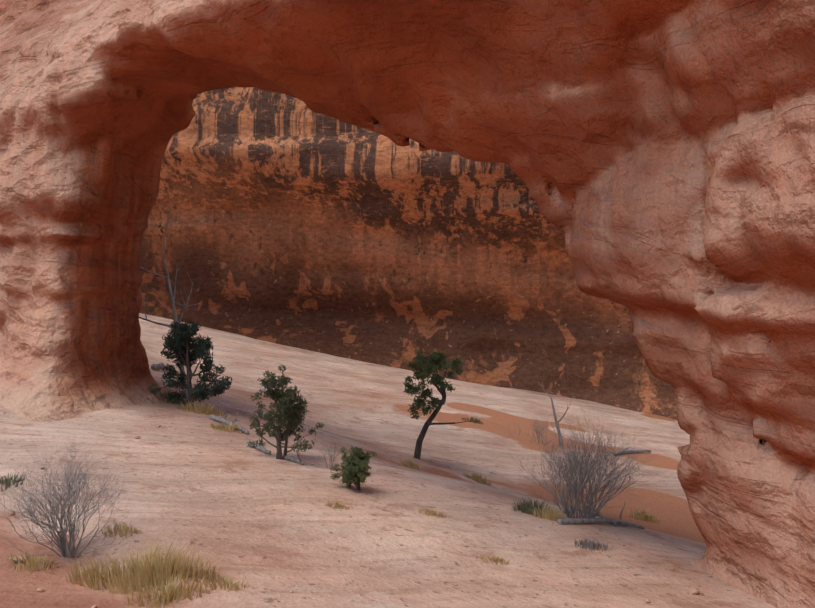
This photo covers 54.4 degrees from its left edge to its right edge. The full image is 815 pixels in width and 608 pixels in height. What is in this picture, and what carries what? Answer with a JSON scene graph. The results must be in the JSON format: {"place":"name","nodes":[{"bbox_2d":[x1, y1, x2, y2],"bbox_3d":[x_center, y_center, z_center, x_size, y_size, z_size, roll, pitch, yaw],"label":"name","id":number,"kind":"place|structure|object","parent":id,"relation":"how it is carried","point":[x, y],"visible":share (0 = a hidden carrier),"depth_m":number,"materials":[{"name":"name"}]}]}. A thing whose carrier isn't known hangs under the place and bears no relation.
{"place":"outdoors","nodes":[
{"label":"outdoors","id":0,"kind":"place"},
{"bbox_2d":[0,313,775,607],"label":"terrain","id":1,"kind":"structure","parent":0,"point":[279,535],"depth_m":6.02,"materials":[{"name":"stone"}]},
{"bbox_2d":[0,473,24,491],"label":"grass tuft","id":2,"kind":"object","parent":1,"relation":"on","point":[7,484],"depth_m":5.47,"materials":[{"name":"plant"}]},
{"bbox_2d":[10,556,25,561],"bbox_3d":[-2.052,1.345,4.176,0.083,0.027,0.067,8,-8,-6],"label":"sandstone fragment","id":3,"kind":"object","parent":1,"relation":"on","point":[15,558],"visible":0.44,"depth_m":4.16,"materials":[{"name":"stone"}]},
{"bbox_2d":[7,549,56,572],"bbox_3d":[-1.962,1.341,4.135,0.263,0.119,0.190,0,0,1],"label":"grass tuft","id":4,"kind":"object","parent":1,"relation":"on","point":[31,561],"visible":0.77,"depth_m":4.13,"materials":[{"name":"yellow plant"}]},
{"bbox_2d":[37,588,45,591],"bbox_3d":[-1.787,1.395,3.862,0.044,0.021,0.042,9,-9,19],"label":"stone","id":5,"kind":"object","parent":1,"relation":"on","point":[41,590],"visible":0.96,"depth_m":3.85,"materials":[{"name":"stone"}]},
{"bbox_2d":[0,422,146,568],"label":"dead shrub","id":6,"kind":"object","parent":1,"relation":"on","point":[62,545],"visible":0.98,"depth_m":4.25,"materials":[{"name":"grey plant"}]},
{"bbox_2d":[100,519,141,537],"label":"grass tuft","id":7,"kind":"object","parent":1,"relation":"on","point":[124,526],"visible":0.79,"depth_m":4.46,"materials":[{"name":"yellow plant"}]},
{"bbox_2d":[62,534,221,594],"bbox_3d":[-1.337,1.319,4.014,0.842,0.276,0.328,0,0,1],"label":"grass clump","id":8,"kind":"object","parent":1,"relation":"on","point":[149,573],"visible":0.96,"depth_m":3.99,"materials":[{"name":"yellow plant"}]},
{"bbox_2d":[151,363,172,370],"bbox_3d":[-4.291,1.119,13.905,0.144,0.190,0.637,0,0,17],"label":"fallen log","id":9,"kind":"object","parent":1,"relation":"on","point":[159,366],"visible":0.56,"depth_m":13.71,"materials":[{"name":"wood"}]},
{"bbox_2d":[123,572,212,607],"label":"grass clump","id":10,"kind":"object","parent":1,"relation":"on","point":[168,594],"visible":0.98,"depth_m":3.83,"materials":[{"name":"yellow plant"}]},
{"bbox_2d":[139,188,199,398],"bbox_3d":[-3.408,-0.148,10.473,1.225,2.919,1.301,0,0,-23],"label":"dead snag","id":11,"kind":"object","parent":1,"relation":"on","point":[184,390],"visible":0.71,"depth_m":10.48,"materials":[{"name":"grey wood"}]},
{"bbox_2d":[156,389,195,404],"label":"shrub","id":12,"kind":"object","parent":1,"relation":"on","point":[173,401],"visible":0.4,"depth_m":9.65,"materials":[{"name":"green plant"}]},
{"bbox_2d":[146,319,231,407],"bbox_3d":[-2.541,0.733,9.484,0.940,1.121,0.866,0,0,1],"label":"pinyon tree","id":13,"kind":"object","parent":1,"relation":"on","point":[188,351],"visible":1,"depth_m":9.43,"materials":[{"name":"green plant"}]},
{"bbox_2d":[179,400,223,415],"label":"grass tuft","id":14,"kind":"object","parent":1,"relation":"on","point":[202,409],"visible":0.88,"depth_m":9.08,"materials":[{"name":"yellow plant"}]},
{"bbox_2d":[199,572,248,590],"bbox_3d":[-0.914,1.380,3.935,0.252,0.082,0.155,0,0,1],"label":"grass tuft","id":15,"kind":"object","parent":1,"relation":"on","point":[225,583],"visible":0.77,"depth_m":3.92,"materials":[{"name":"yellow plant"}]},
{"bbox_2d":[211,422,245,433],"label":"grass tuft","id":16,"kind":"object","parent":1,"relation":"on","point":[225,428],"visible":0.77,"depth_m":8.36,"materials":[{"name":"yellow plant"}]},
{"bbox_2d":[209,412,248,433],"bbox_3d":[-1.892,1.263,8.554,0.731,0.199,0.141,0,0,43],"label":"fallen log","id":17,"kind":"object","parent":1,"relation":"on","point":[220,419],"visible":0.98,"depth_m":8.55,"materials":[{"name":"grey wood"}]},
{"bbox_2d":[248,435,270,453],"bbox_3d":[-1.399,1.293,7.526,0.084,0.216,0.511,0,0,-31],"label":"fallen log","id":18,"kind":"object","parent":1,"relation":"on","point":[263,449],"visible":0.62,"depth_m":7.43,"materials":[{"name":"grey wood"}]},
{"bbox_2d":[247,363,324,459],"bbox_3d":[-1.121,0.997,7.207,0.679,0.932,0.676,0,0,1],"label":"juniper tree","id":19,"kind":"object","parent":1,"relation":"on","point":[287,410],"visible":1,"depth_m":7.14,"materials":[{"name":"green plant"}]},
{"bbox_2d":[284,441,303,464],"bbox_3d":[-1.025,1.321,7.110,0.071,0.220,0.258,0,0,-45],"label":"fallen log","id":20,"kind":"object","parent":1,"relation":"on","point":[292,459],"visible":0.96,"depth_m":7.09,"materials":[{"name":"grey wood"}]},
{"bbox_2d":[321,432,344,468],"bbox_3d":[-0.661,1.310,7.043,0.299,0.374,0.183,0,0,-21],"label":"dead shrub","id":21,"kind":"object","parent":1,"relation":"on","point":[331,453],"visible":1,"depth_m":7.04,"materials":[{"name":"grey plant"}]},
{"bbox_2d":[325,501,349,509],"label":"grass tuft","id":22,"kind":"object","parent":1,"relation":"on","point":[336,505],"visible":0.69,"depth_m":5.68,"materials":[{"name":"yellow plant"}]},
{"bbox_2d":[330,446,376,490],"bbox_3d":[-0.454,1.337,6.341,0.363,0.394,0.345,0,0,15],"label":"juniper bush","id":23,"kind":"object","parent":1,"relation":"on","point":[356,467],"visible":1,"depth_m":6.33,"materials":[{"name":"green plant"}]},
{"bbox_2d":[0,0,814,607],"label":"arch rock","id":24,"kind":"object","parent":1,"relation":"on","point":[658,156],"visible":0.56,"depth_m":5.46,"materials":[{"name":"stone"}]},
{"bbox_2d":[139,86,676,419],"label":"cliff wall","id":25,"kind":"structure","parent":1,"relation":"on","point":[297,223],"depth_m":23.59,"materials":[{"name":"brown stone"}]},
{"bbox_2d":[399,457,420,469],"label":"grass tuft","id":26,"kind":"object","parent":1,"relation":"on","point":[412,465],"visible":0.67,"depth_m":8.58,"materials":[{"name":"yellow plant"}]},
{"bbox_2d":[418,506,448,517],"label":"grass tuft","id":27,"kind":"object","parent":1,"relation":"on","point":[433,512],"visible":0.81,"depth_m":5.83,"materials":[{"name":"yellow plant"}]},
{"bbox_2d":[403,349,468,458],"bbox_3d":[0.391,1.414,10.962,0.871,1.614,0.871,0,0,10],"label":"tree","id":28,"kind":"object","parent":1,"relation":"on","point":[425,366],"visible":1,"depth_m":10.99,"materials":[{"name":"green plant"}]},
{"bbox_2d":[462,415,482,423],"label":"grass tuft","id":29,"kind":"object","parent":1,"relation":"on","point":[472,419],"visible":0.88,"depth_m":15.54,"materials":[{"name":"green plant"}]},
{"bbox_2d":[463,473,492,485],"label":"grass tuft","id":30,"kind":"object","parent":1,"relation":"on","point":[477,478],"visible":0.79,"depth_m":9.21,"materials":[{"name":"yellow plant"}]},
{"bbox_2d":[480,554,508,564],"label":"grass tuft","id":31,"kind":"object","parent":1,"relation":"on","point":[495,559],"visible":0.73,"depth_m":4.97,"materials":[{"name":"yellow plant"}]},
{"bbox_2d":[511,494,553,515],"bbox_3d":[1.027,1.634,6.409,0.318,0.190,0.327,0,0,-44],"label":"grass tuft","id":32,"kind":"object","parent":1,"relation":"on","point":[526,508],"visible":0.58,"depth_m":6.39,"materials":[{"name":"plant"}]},
{"bbox_2d":[520,416,570,445],"bbox_3d":[2.558,2.276,14.653,1.130,0.653,1.333,0,0,1],"label":"dead shrub","id":33,"kind":"object","parent":1,"relation":"on","point":[537,431],"visible":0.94,"depth_m":14.49,"materials":[{"name":"grey plant"}]},
{"bbox_2d":[531,505,569,520],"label":"grass tuft","id":34,"kind":"object","parent":1,"relation":"on","point":[546,513],"visible":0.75,"depth_m":6.24,"materials":[{"name":"yellow plant"}]},
{"bbox_2d":[539,383,571,445],"bbox_3d":[2.734,2.063,14.759,0.656,1.273,0.187,0,0,15],"label":"dead snag","id":35,"kind":"object","parent":1,"relation":"on","point":[557,424],"visible":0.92,"depth_m":14.73,"materials":[{"name":"grey wood"}]},
{"bbox_2d":[498,394,677,517],"bbox_3d":[1.433,1.271,6.552,1.426,1.162,1.450,0,0,-15],"label":"dead shrub","id":36,"kind":"object","parent":1,"relation":"on","point":[577,487],"visible":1,"depth_m":6.40,"materials":[{"name":"grey plant"}]},
{"bbox_2d":[574,536,612,551],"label":"grass tuft","id":37,"kind":"object","parent":1,"relation":"on","point":[592,545],"visible":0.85,"depth_m":5.54,"materials":[{"name":"grey plant"}]},
{"bbox_2d":[582,510,616,525],"bbox_3d":[1.714,1.934,7.160,0.068,0.271,1.368,0,0,1],"label":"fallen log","id":38,"kind":"object","parent":1,"relation":"on","point":[614,524],"visible":0.25,"depth_m":6.97,"materials":[{"name":"grey wood"}]},
{"bbox_2d":[557,500,643,528],"bbox_3d":[1.572,1.792,6.504,1.175,0.301,0.307,0,0,-33],"label":"fallen log","id":39,"kind":"object","parent":1,"relation":"on","point":[564,521],"visible":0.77,"depth_m":6.38,"materials":[{"name":"grey wood"}]},
{"bbox_2d":[612,447,650,455],"bbox_3d":[4.439,2.848,15.304,0.258,0.296,1.672,0,0,41],"label":"fallen log","id":40,"kind":"object","parent":1,"relation":"on","point":[634,451],"visible":0.77,"depth_m":15.17,"materials":[{"name":"grey wood"}]},
{"bbox_2d":[628,505,660,523],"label":"grass tuft","id":41,"kind":"object","parent":1,"relation":"on","point":[643,516],"visible":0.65,"depth_m":9.18,"materials":[{"name":"yellow plant"}]},
{"bbox_2d":[688,589,699,594],"bbox_3d":[1.745,1.759,4.837,0.060,0.037,0.076,1,-7,-39],"label":"stone","id":42,"kind":"object","parent":1,"relation":"on","point":[693,592],"visible":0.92,"depth_m":4.82,"materials":[{"name":"stone"}]}
]}

